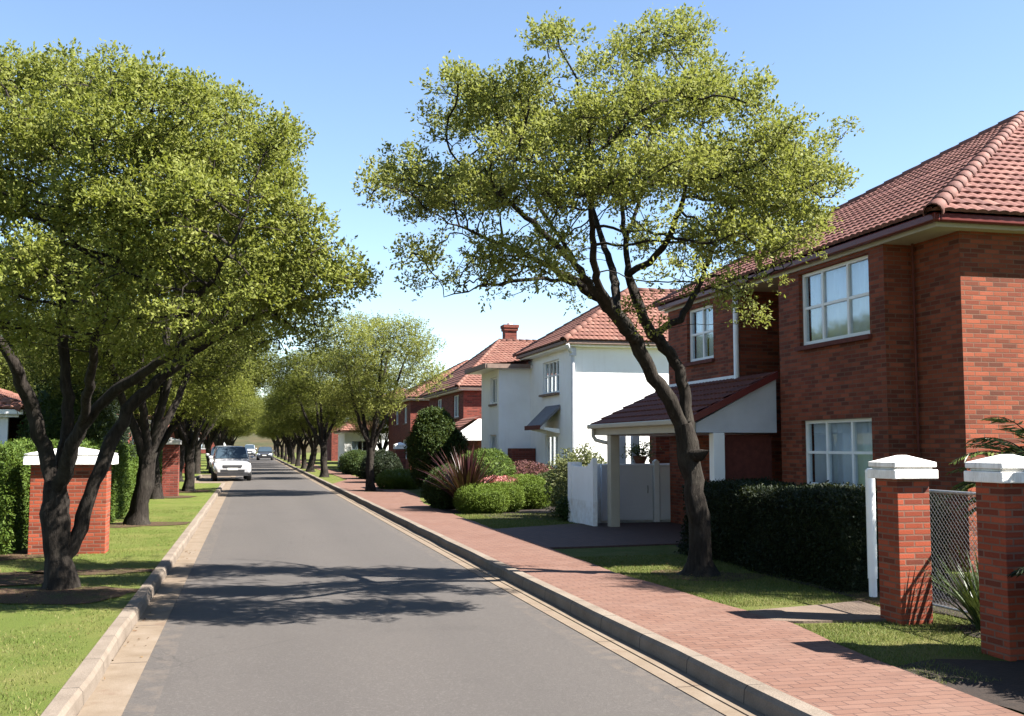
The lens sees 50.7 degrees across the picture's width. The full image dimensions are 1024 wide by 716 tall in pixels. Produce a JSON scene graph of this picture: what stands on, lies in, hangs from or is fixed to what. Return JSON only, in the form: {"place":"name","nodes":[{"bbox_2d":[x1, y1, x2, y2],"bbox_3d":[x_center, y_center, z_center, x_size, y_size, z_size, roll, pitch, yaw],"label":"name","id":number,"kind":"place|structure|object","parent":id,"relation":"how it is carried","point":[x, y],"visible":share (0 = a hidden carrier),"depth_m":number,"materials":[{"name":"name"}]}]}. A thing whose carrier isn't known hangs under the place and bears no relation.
{"place":"outdoors","nodes":[
{"label":"outdoors","id":0,"kind":"place"},
{"bbox_2d":[0,454,220,715],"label":"grass verge","id":1,"kind":"object","parent":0,"point":[59,679],"depth_m":10.31,"materials":[{"name":"green plant"}]},
{"bbox_2d":[0,388,26,444],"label":"house","id":2,"kind":"structure","parent":1,"relation":"on","point":[12,409],"depth_m":22.22,"materials":[{"name":"white paint"}]},
{"bbox_2d":[0,440,32,554],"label":"hedge","id":3,"kind":"object","parent":1,"relation":"on","point":[14,482],"visible":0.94,"depth_m":16.11,"materials":[{"name":"green plant"}]},
{"bbox_2d":[0,309,79,393],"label":"garden tree","id":4,"kind":"object","parent":1,"relation":"on","point":[5,384],"visible":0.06,"depth_m":35.02,"materials":[{"name":"green plant"}]},
{"bbox_2d":[3,437,134,545],"bbox_3d":[-8.724,2.512,21.616,1.455,1.855,8.958,1,-5,-14],"label":"hedge","id":5,"kind":"object","parent":1,"relation":"on","point":[121,496],"visible":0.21,"depth_m":23.21,"materials":[{"name":"green plant"}]},
{"bbox_2d":[15,369,123,455],"bbox_3d":[-9.331,1.711,22.982,2.127,2.984,3.717,1,-5,-14],"label":"bush","id":6,"kind":"object","parent":1,"relation":"on","point":[100,427],"visible":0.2,"depth_m":22.10,"materials":[{"name":"green plant"}]},
{"bbox_2d":[99,379,136,461],"bbox_3d":[-10.271,2.030,26.657,2.132,3.269,3.604,1,-5,-14],"label":"bush","id":7,"kind":"object","parent":1,"relation":"on","point":[126,438],"visible":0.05,"depth_m":26.67,"materials":[{"name":"green plant"}]},
{"bbox_2d":[125,444,137,507],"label":"hedge","id":8,"kind":"object","parent":1,"relation":"on","point":[134,464],"visible":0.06,"depth_m":27.86,"materials":[{"name":"green plant"}]},
{"bbox_2d":[118,413,150,443],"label":"brick house","id":9,"kind":"structure","parent":1,"relation":"on","point":[131,437],"depth_m":47.24,"materials":[{"name":"red brick"}]},
{"bbox_2d":[41,328,256,498],"bbox_3d":[-10.944,1.242,32.965,6.608,6.232,6.256,4,-6,-38],"label":"street tree","id":10,"kind":"object","parent":1,"relation":"on","point":[157,491],"visible":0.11,"depth_m":32.68,"materials":[{"name":"green plant"}]},
{"bbox_2d":[4,212,310,524],"bbox_3d":[-7.362,0.163,22.101,6.290,6.644,6.542,0,-5,6],"label":"street tree","id":11,"kind":"object","parent":1,"relation":"on","point":[147,439],"visible":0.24,"depth_m":21.78,"materials":[{"name":"green plant"}]},
{"bbox_2d":[158,450,162,483],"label":"hedge","id":12,"kind":"object","parent":1,"relation":"on","point":[160,460],"visible":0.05,"depth_m":39.96,"materials":[{"name":"green plant"}]},
{"bbox_2d":[0,37,383,589],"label":"street tree","id":13,"kind":"object","parent":1,"relation":"on","point":[192,181],"visible":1,"depth_m":10.21,"materials":[{"name":"green plant"}]},
{"bbox_2d":[138,357,276,481],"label":"street tree","id":14,"kind":"object","parent":1,"relation":"on","point":[177,436],"visible":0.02,"depth_m":48.56,"materials":[{"name":"green plant"}]},
{"bbox_2d":[206,446,219,472],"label":"parked car","id":15,"kind":"object","parent":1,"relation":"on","point":[212,454],"visible":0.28,"depth_m":63.53,"materials":[{"name":"white paint"}]},
{"bbox_2d":[163,394,263,473],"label":"street tree","id":16,"kind":"object","parent":1,"relation":"on","point":[197,454],"visible":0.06,"depth_m":62.26,"materials":[{"name":"green plant"}]},
{"bbox_2d":[169,387,267,469],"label":"street tree","id":17,"kind":"object","parent":1,"relation":"on","point":[209,441],"visible":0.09,"depth_m":72.73,"materials":[{"name":"green plant"}]},
{"bbox_2d":[147,328,294,490],"bbox_3d":[-11.589,1.444,38.206,7.224,6.712,6.526,-2,-5,21],"label":"street tree","id":18,"kind":"object","parent":1,"relation":"on","point":[189,440],"visible":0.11,"depth_m":38.09,"materials":[{"name":"green plant"}]},
{"bbox_2d":[193,394,266,445],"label":"street tree","id":19,"kind":"object","parent":1,"relation":"on","point":[223,435],"visible":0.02,"depth_m":85.48,"materials":[{"name":"green plant"}]},
{"bbox_2d":[216,422,248,445],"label":"street tree","id":20,"kind":"object","parent":1,"relation":"on","point":[225,436],"depth_m":99.17,"materials":[{"name":"green plant"}]},
{"bbox_2d":[209,421,261,445],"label":"street tree","id":21,"kind":"object","parent":1,"relation":"on","point":[230,435],"visible":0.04,"depth_m":115.84,"materials":[{"name":"green plant"}]},
{"bbox_2d":[195,476,230,484],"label":"driveway","id":22,"kind":"structure","parent":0,"point":[223,479],"depth_m":53.51,"materials":[{"name":"concrete"}]},
{"bbox_2d":[217,433,319,452],"bbox_3d":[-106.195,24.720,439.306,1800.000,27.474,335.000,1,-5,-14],"label":"hill","id":23,"kind":"structure","parent":0,"point":[256,441],"depth_m":323.59,"materials":[{"name":"green plant"}]},
{"bbox_2d":[393,442,406,468],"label":"brick pillar","id":24,"kind":"structure","parent":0,"point":[399,450],"depth_m":53.50,"materials":[{"name":"paint"}]},
{"bbox_2d":[122,454,724,715],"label":"road","id":25,"kind":"structure","parent":0,"point":[300,595],"depth_m":9.62,"materials":[{"name":"grey asphalt"}]},
{"bbox_2d":[208,446,254,480],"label":"parked car","id":26,"kind":"object","parent":25,"relation":"on","point":[231,461],"visible":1,"depth_m":52.86,"materials":[{"name":"white paint"}]},
{"bbox_2d":[245,444,256,455],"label":"parked car","id":27,"kind":"object","parent":25,"relation":"on","point":[250,448],"visible":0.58,"depth_m":177.86,"materials":[{"name":"silver metal"}]},
{"bbox_2d":[255,447,273,459],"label":"parked car","id":28,"kind":"object","parent":25,"relation":"on","point":[265,452],"visible":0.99,"depth_m":128.76,"materials":[{"name":"paint"}]},
{"bbox_2d":[0,490,943,603],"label":"bare soil","id":29,"kind":"structure","parent":0,"point":[83,595],"depth_m":12.13,"materials":[{"name":"brown soil"}]},
{"bbox_2d":[23,447,118,553],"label":"brick pillar","id":30,"kind":"structure","parent":29,"relation":"on","point":[95,540],"depth_m":16.07,"materials":[{"name":"brick"}]},
{"bbox_2d":[162,438,181,495],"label":"brick pillar","id":31,"kind":"structure","parent":29,"relation":"on","point":[170,465],"depth_m":34.44,"materials":[{"name":"brick"}]},
{"bbox_2d":[0,0,1023,403],"label":"sky","id":32,"kind":"structure","parent":0,"point":[921,79],"materials":[{"name":"blue"}]},
{"bbox_2d":[495,522,688,554],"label":"driveway","id":33,"kind":"structure","parent":0,"point":[564,536],"depth_m":19.08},
{"bbox_2d":[273,453,1023,714],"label":"garden lawn","id":34,"kind":"structure","parent":0,"point":[666,550],"depth_m":11.51,"materials":[{"name":"green plant"}]},
{"bbox_2d":[254,430,282,457],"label":"street tree","id":35,"kind":"object","parent":34,"relation":"on","point":[278,451],"visible":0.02,"depth_m":150.68,"materials":[{"name":"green plant"}]},
{"bbox_2d":[256,422,286,458],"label":"street tree","id":36,"kind":"object","parent":34,"relation":"on","point":[281,450],"visible":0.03,"depth_m":133.29,"materials":[{"name":"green plant"}]},
{"bbox_2d":[254,419,303,461],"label":"street tree","id":37,"kind":"object","parent":34,"relation":"on","point":[286,445],"visible":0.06,"depth_m":106.25,"materials":[{"name":"green plant"}]},
{"bbox_2d":[259,381,304,465],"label":"street tree","id":38,"kind":"object","parent":34,"relation":"on","point":[297,462],"depth_m":85.92,"materials":[{"name":"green plant"}]},
{"bbox_2d":[278,433,291,460],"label":"street tree","id":39,"kind":"object","parent":34,"relation":"on","point":[285,457],"depth_m":118.92,"materials":[{"name":"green plant"}]},
{"bbox_2d":[256,409,318,463],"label":"street tree","id":40,"kind":"object","parent":34,"relation":"on","point":[292,445],"visible":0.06,"depth_m":95.42,"materials":[{"name":"green plant"}]},
{"bbox_2d":[258,373,349,471],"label":"street tree","id":41,"kind":"object","parent":34,"relation":"on","point":[297,418],"visible":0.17,"depth_m":66.25,"materials":[{"name":"green plant"}]},
{"bbox_2d":[259,403,350,468],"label":"street tree","id":42,"kind":"object","parent":34,"relation":"on","point":[304,446],"visible":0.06,"depth_m":76.13,"materials":[{"name":"green plant"}]},
{"bbox_2d":[266,346,393,476],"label":"street tree","id":43,"kind":"object","parent":34,"relation":"on","point":[296,387],"visible":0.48,"depth_m":55.12,"materials":[{"name":"green plant"}]},
{"bbox_2d":[327,427,337,460],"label":"brick house","id":44,"kind":"structure","parent":34,"relation":"on","point":[332,448],"depth_m":116.46,"materials":[{"name":"red brick"}]},
{"bbox_2d":[337,449,365,474],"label":"bush","id":45,"kind":"object","parent":34,"relation":"on","point":[346,462],"visible":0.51,"depth_m":60.45,"materials":[{"name":"green plant"}]},
{"bbox_2d":[332,417,379,466],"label":"house","id":46,"kind":"structure","parent":34,"relation":"on","point":[348,439],"depth_m":79.42,"materials":[{"name":"white paint"}]},
{"bbox_2d":[351,441,362,450],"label":"window","id":47,"kind":"structure","parent":46,"relation":"in","point":[354,444],"depth_m":79.44,"materials":[{"name":"white paint"}]},
{"bbox_2d":[352,456,364,478],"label":"bush","id":48,"kind":"object","parent":34,"relation":"on","point":[356,468],"visible":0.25,"depth_m":52.21,"materials":[{"name":"green plant"}]},
{"bbox_2d":[348,406,389,453],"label":"garden tree","id":49,"kind":"object","parent":34,"relation":"on","point":[385,432],"visible":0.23,"depth_m":75.87,"materials":[{"name":"green plant"}]},
{"bbox_2d":[346,387,405,450],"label":"white house","id":50,"kind":"structure","parent":34,"relation":"on","point":[385,426],"depth_m":95.77,"materials":[{"name":"paint"}]},
{"bbox_2d":[359,448,403,481],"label":"bush","id":51,"kind":"object","parent":34,"relation":"on","point":[383,460],"visible":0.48,"depth_m":46.62,"materials":[{"name":"green plant"}]},
{"bbox_2d":[375,468,420,489],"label":"bush","id":52,"kind":"object","parent":34,"relation":"on","point":[397,478],"visible":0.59,"depth_m":39.88,"materials":[{"name":"green plant"}]},
{"bbox_2d":[383,359,467,468],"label":"brick house","id":53,"kind":"structure","parent":34,"relation":"on","point":[400,428],"depth_m":67.63,"materials":[{"name":"red brick"},{"name":"orange clay tile"},{"name":"glass"}]},
{"bbox_2d":[403,405,468,488],"bbox_3d":[-2.715,3.220,38.106,2.155,3.138,2.286,-3,-6,32],"label":"conical bush","id":54,"kind":"object","parent":34,"relation":"on","point":[436,431],"visible":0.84,"depth_m":37.53,"materials":[{"name":"green plant"}]},
{"bbox_2d":[420,323,555,453],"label":"brick house","id":55,"kind":"structure","parent":34,"relation":"on","point":[459,399],"depth_m":54.08,"materials":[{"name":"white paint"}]},
{"bbox_2d":[454,395,458,418],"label":"window","id":56,"kind":"structure","parent":55,"relation":"in","point":[456,398],"depth_m":53.87,"materials":[{"name":"white glass"}]},
{"bbox_2d":[459,448,516,477],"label":"bush","id":57,"kind":"object","parent":34,"relation":"on","point":[497,464],"visible":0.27,"depth_m":30.27,"materials":[{"name":"green plant"}]},
{"bbox_2d":[481,475,517,483],"bbox_3d":[-0.363,3.223,27.531,1.235,0.498,1.022,1,-5,-14],"label":"flower patch","id":58,"kind":"object","parent":34,"relation":"on","point":[504,477],"visible":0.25,"depth_m":27.34,"materials":[{"name":"pink plant"}]},
{"bbox_2d":[508,448,535,467],"bbox_3d":[0.331,3.902,37.487,0.830,1.530,0.700,1,-5,-14],"label":"bin enclosure","id":59,"kind":"object","parent":34,"relation":"on","point":[520,454],"visible":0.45,"depth_m":37.20,"materials":[{"name":"brown wood"}]},
{"bbox_2d":[455,512,603,528],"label":"grass","id":60,"kind":"structure","parent":34,"relation":"on","point":[504,521],"depth_m":23.13,"materials":[{"name":"green plant"}]},
{"bbox_2d":[509,460,553,477],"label":"bush","id":61,"kind":"object","parent":34,"relation":"on","point":[529,468],"visible":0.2,"depth_m":30.83,"materials":[{"name":"pink plant"}]},
{"bbox_2d":[534,468,564,505],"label":"bush","id":62,"kind":"object","parent":34,"relation":"on","point":[542,474],"visible":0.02,"depth_m":29.33,"materials":[{"name":"green plant"}]},
{"bbox_2d":[552,494,569,521],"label":"shrub","id":63,"kind":"object","parent":34,"relation":"on","point":[563,507],"visible":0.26,"depth_m":22.96,"materials":[{"name":"green plant"}]},
{"bbox_2d":[541,453,584,516],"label":"shrub","id":64,"kind":"object","parent":34,"relation":"on","point":[563,470],"visible":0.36,"depth_m":24.21,"materials":[{"name":"green plant"}]},
{"bbox_2d":[465,287,677,468],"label":"white house","id":65,"kind":"structure","parent":34,"relation":"on","point":[588,358],"depth_m":34.43,"materials":[{"name":"paint"}]},
{"bbox_2d":[488,377,496,406],"bbox_3d":[-0.630,1.217,38.815,0.200,1.018,1.200,1,-5,-14],"label":"window","id":66,"kind":"structure","parent":65,"relation":"in","point":[493,403],"depth_m":38.84,"materials":[{"name":"white paint"}]},
{"bbox_2d":[491,435,495,448],"bbox_3d":[-0.584,3.306,38.733,0.070,1.096,1.146,1,-5,-14],"label":"window","id":67,"kind":"structure","parent":65,"relation":"in","point":[492,436],"depth_m":39.26,"materials":[{"name":"grey glass"}]},
{"bbox_2d":[539,360,559,396],"bbox_3d":[1.310,0.664,35.676,0.342,1.170,2.080,1,-5,-14],"label":"window","id":68,"kind":"structure","parent":65,"relation":"in","point":[549,376],"depth_m":35.70,"materials":[{"name":"white paint"}]},
{"bbox_2d":[547,435,557,468],"bbox_3d":[1.396,3.088,35.437,0.070,1.096,1.496,1,-5,-14],"label":"window","id":69,"kind":"structure","parent":65,"relation":"in","point":[552,436],"depth_m":35.67,"materials":[{"name":"white paint"}]},
{"bbox_2d":[551,442,606,505],"bbox_3d":[1.684,3.071,25.740,1.590,2.157,1.740,1,-5,-14],"label":"shrub","id":70,"kind":"object","parent":34,"relation":"on","point":[587,456],"visible":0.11,"depth_m":25.68,"materials":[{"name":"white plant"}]},
{"bbox_2d":[568,458,597,525],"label":"garden wall","id":71,"kind":"structure","parent":34,"relation":"on","point":[582,492],"depth_m":21.98,"materials":[{"name":"white paint"}]},
{"bbox_2d":[349,1,864,576],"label":"street tree","id":72,"kind":"object","parent":34,"relation":"on","point":[793,179],"visible":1,"depth_m":10.83,"materials":[{"name":"green plant"}]},
{"bbox_2d":[619,436,625,463],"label":"column","id":73,"kind":"structure","parent":34,"relation":"on","point":[622,441],"depth_m":23.10,"materials":[{"name":"white paint"}]},
{"bbox_2d":[588,463,669,522],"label":"garden wall","id":74,"kind":"structure","parent":34,"relation":"on","point":[599,495],"depth_m":22.52,"materials":[{"name":"white paint"}]},
{"bbox_2d":[621,439,661,463],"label":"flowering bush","id":75,"kind":"object","parent":74,"relation":"on","point":[639,458],"visible":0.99,"depth_m":22.86,"materials":[{"name":"plant"}]},
{"bbox_2d":[631,436,639,463],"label":"column","id":76,"kind":"structure","parent":34,"relation":"on","point":[635,440],"depth_m":23.18,"materials":[{"name":"white paint"}]},
{"bbox_2d":[652,459,659,521],"bbox_3d":[3.017,2.787,22.633,0.130,1.320,0.140,1,-5,-14],"label":"gate post","id":77,"kind":"object","parent":34,"relation":"on","point":[656,493],"visible":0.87,"depth_m":22.58,"materials":[{"name":"white paint"}]},
{"bbox_2d":[600,464,652,520],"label":"gate","id":78,"kind":"structure","parent":77,"relation":"attached to","point":[636,491],"depth_m":22.49,"materials":[{"name":"wood"}]},
{"bbox_2d":[659,464,669,519],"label":"gate","id":79,"kind":"structure","parent":77,"relation":"attached to","point":[664,480],"depth_m":22.66,"materials":[{"name":"metal"}]},
{"bbox_2d":[440,506,1023,712],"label":"flower bed","id":80,"kind":"object","parent":34,"relation":"on","point":[1007,690],"visible":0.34,"depth_m":7.65,"materials":[{"name":"soil"}]},
{"bbox_2d":[420,463,457,508],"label":"bush","id":81,"kind":"object","parent":80,"relation":"on","point":[438,498],"visible":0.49,"depth_m":27.41,"materials":[{"name":"green plant"}]},
{"bbox_2d":[417,444,506,496],"bbox_3d":[-1.169,2.891,26.622,2.523,1.732,2.528,-2,-5,24],"label":"flax plant","id":82,"kind":"object","parent":80,"relation":"on","point":[465,474],"visible":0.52,"depth_m":26.42,"materials":[{"name":"brown plant"}]},
{"bbox_2d":[452,482,510,513],"bbox_3d":[-0.722,3.412,25.919,1.384,0.862,1.437,1,-5,-14],"label":"topiary ball","id":83,"kind":"object","parent":80,"relation":"on","point":[486,499],"visible":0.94,"depth_m":25.49,"materials":[{"name":"green plant"}]},
{"bbox_2d":[490,480,525,511],"bbox_3d":[-0.248,3.429,26.452,1.193,0.896,1.205,1,-5,-14],"label":"topiary ball","id":84,"kind":"object","parent":80,"relation":"on","point":[517,497],"visible":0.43,"depth_m":26.18,"materials":[{"name":"green plant"}]},
{"bbox_2d":[506,473,551,509],"bbox_3d":[0.303,3.481,27.760,1.596,1.076,1.562,1,-5,-14],"label":"topiary ball","id":85,"kind":"object","parent":80,"relation":"on","point":[535,496],"visible":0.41,"depth_m":27.29,"materials":[{"name":"green plant"}]},
{"bbox_2d":[921,546,980,629],"bbox_3d":[4.146,1.987,9.488,1.092,0.787,1.178,-1,-5,10],"label":"yucca plant","id":86,"kind":"object","parent":80,"relation":"on","point":[969,600],"visible":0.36,"depth_m":9.39,"materials":[{"name":"green plant"}]},
{"bbox_2d":[1005,557,1023,578],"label":"fern shrub","id":87,"kind":"object","parent":80,"relation":"on","point":[1019,571],"visible":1,"depth_m":7.71,"materials":[{"name":"green plant"}]},
{"bbox_2d":[587,110,1023,571],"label":"brick house","id":88,"kind":"structure","parent":34,"relation":"on","point":[896,327],"depth_m":15.82,"materials":[{"name":"red brick"}]},
{"bbox_2d":[649,433,669,463],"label":"brick pier","id":89,"kind":"structure","parent":88,"relation":"part of","point":[659,443],"depth_m":23.45,"materials":[{"name":"red brick"}]},
{"bbox_2d":[684,304,714,366],"bbox_3d":[3.738,-0.450,21.136,0.257,1.150,1.370,1,-5,-14],"label":"window","id":90,"kind":"structure","parent":88,"relation":"in","point":[702,357],"depth_m":21.37,"materials":[{"name":"white glass"}]},
{"bbox_2d":[725,435,771,481],"bbox_3d":[3.885,2.176,17.964,0.951,1.780,0.050,1,-5,-14],"label":"side door","id":91,"kind":"structure","parent":88,"relation":"in","point":[746,456],"depth_m":18.00,"materials":[{"name":"wood"}]},
{"bbox_2d":[795,255,871,350],"bbox_3d":[4.903,-0.811,16.333,0.263,1.250,2.120,1,-5,-14],"label":"window","id":92,"kind":"structure","parent":88,"relation":"in","point":[843,287],"depth_m":16.41,"materials":[{"name":"white glass"}]},
{"bbox_2d":[805,418,872,486],"bbox_3d":[4.964,1.453,16.174,0.133,1.110,1.996,1,-5,-14],"label":"window","id":93,"kind":"structure","parent":88,"relation":"in","point":[842,451],"depth_m":16.31,"materials":[{"name":"grey glass"}]},
{"bbox_2d":[673,476,958,592],"bbox_3d":[3.712,2.220,14.184,1.673,1.246,4.930,1,-5,-14],"label":"hedge","id":94,"kind":"object","parent":34,"relation":"on","point":[816,533],"visible":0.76,"depth_m":12.83,"materials":[{"name":"green plant"}]},
{"bbox_2d":[865,468,877,596],"bbox_3d":[3.824,1.881,11.487,0.104,1.415,0.099,1,-5,-14],"label":"gate post","id":95,"kind":"object","parent":34,"relation":"on","point":[871,530],"visible":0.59,"depth_m":11.45,"materials":[{"name":"white paint"}]},
{"bbox_2d":[867,455,937,624],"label":"brick pillar","id":96,"kind":"structure","parent":34,"relation":"on","point":[904,538],"depth_m":9.80,"materials":[{"name":"brick"}]},
{"bbox_2d":[929,489,978,613],"bbox_3d":[4.335,1.776,9.627,0.032,1.128,3.704,1,-5,-14],"label":"chain link fence","id":97,"kind":"object","parent":34,"relation":"on","point":[961,493],"visible":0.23,"depth_m":10.27,"materials":[{"name":"metal"}]},
{"bbox_2d":[940,417,1023,519],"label":"palm","id":98,"kind":"object","parent":34,"relation":"on","point":[1013,450],"visible":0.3,"depth_m":12.84,"materials":[{"name":"green leaves"}]},
{"bbox_2d":[964,454,1023,660],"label":"brick pillar","id":99,"kind":"structure","parent":34,"relation":"on","point":[998,480],"depth_m":8.17,"materials":[{"name":"brick"}]},
{"bbox_2d":[280,455,1023,715],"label":"pavement","id":100,"kind":"structure","parent":0,"point":[811,668],"depth_m":9.09,"materials":[{"name":"brick"}]},
{"bbox_2d":[289,303,452,490],"bbox_3d":[-5.028,1.374,38.394,6.284,6.865,6.036,-2,-5,25],"label":"street tree","id":101,"kind":"object","parent":100,"relation":"on","point":[356,376],"visible":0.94,"depth_m":37.64,"materials":[{"name":"green plant"}]},
{"bbox_2d":[746,601,886,623],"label":"path","id":102,"kind":"structure","parent":0,"point":[852,611],"depth_m":10.23,"materials":[{"name":"beige concrete"}]},
{"label":"ground","id":103,"kind":"structure","parent":0,"visible":0},
{"bbox_2d":[40,474,224,715],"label":"kerb","id":104,"kind":"structure","parent":103,"relation":"on","point":[75,692],"depth_m":9.08,"materials":[{"name":"concrete"}]},
{"bbox_2d":[77,476,235,715],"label":"gutter strip","id":105,"kind":"object","parent":103,"relation":"on","point":[111,694],"depth_m":9.59,"materials":[{"name":"concrete"}]},
{"bbox_2d":[198,435,214,452],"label":"brick house","id":106,"kind":"structure","parent":103,"relation":"on","point":[203,448],"depth_m":251.74,"materials":[{"name":"red brick"}]},
{"bbox_2d":[274,459,766,715],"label":"gutter apron","id":107,"kind":"object","parent":103,"relation":"on","point":[710,696],"visible":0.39,"depth_m":9.60,"materials":[{"name":"concrete"}]},
{"bbox_2d":[274,457,833,715],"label":"kerb","id":108,"kind":"structure","parent":103,"relation":"on","point":[761,697],"depth_m":9.12,"materials":[{"name":"concrete"}]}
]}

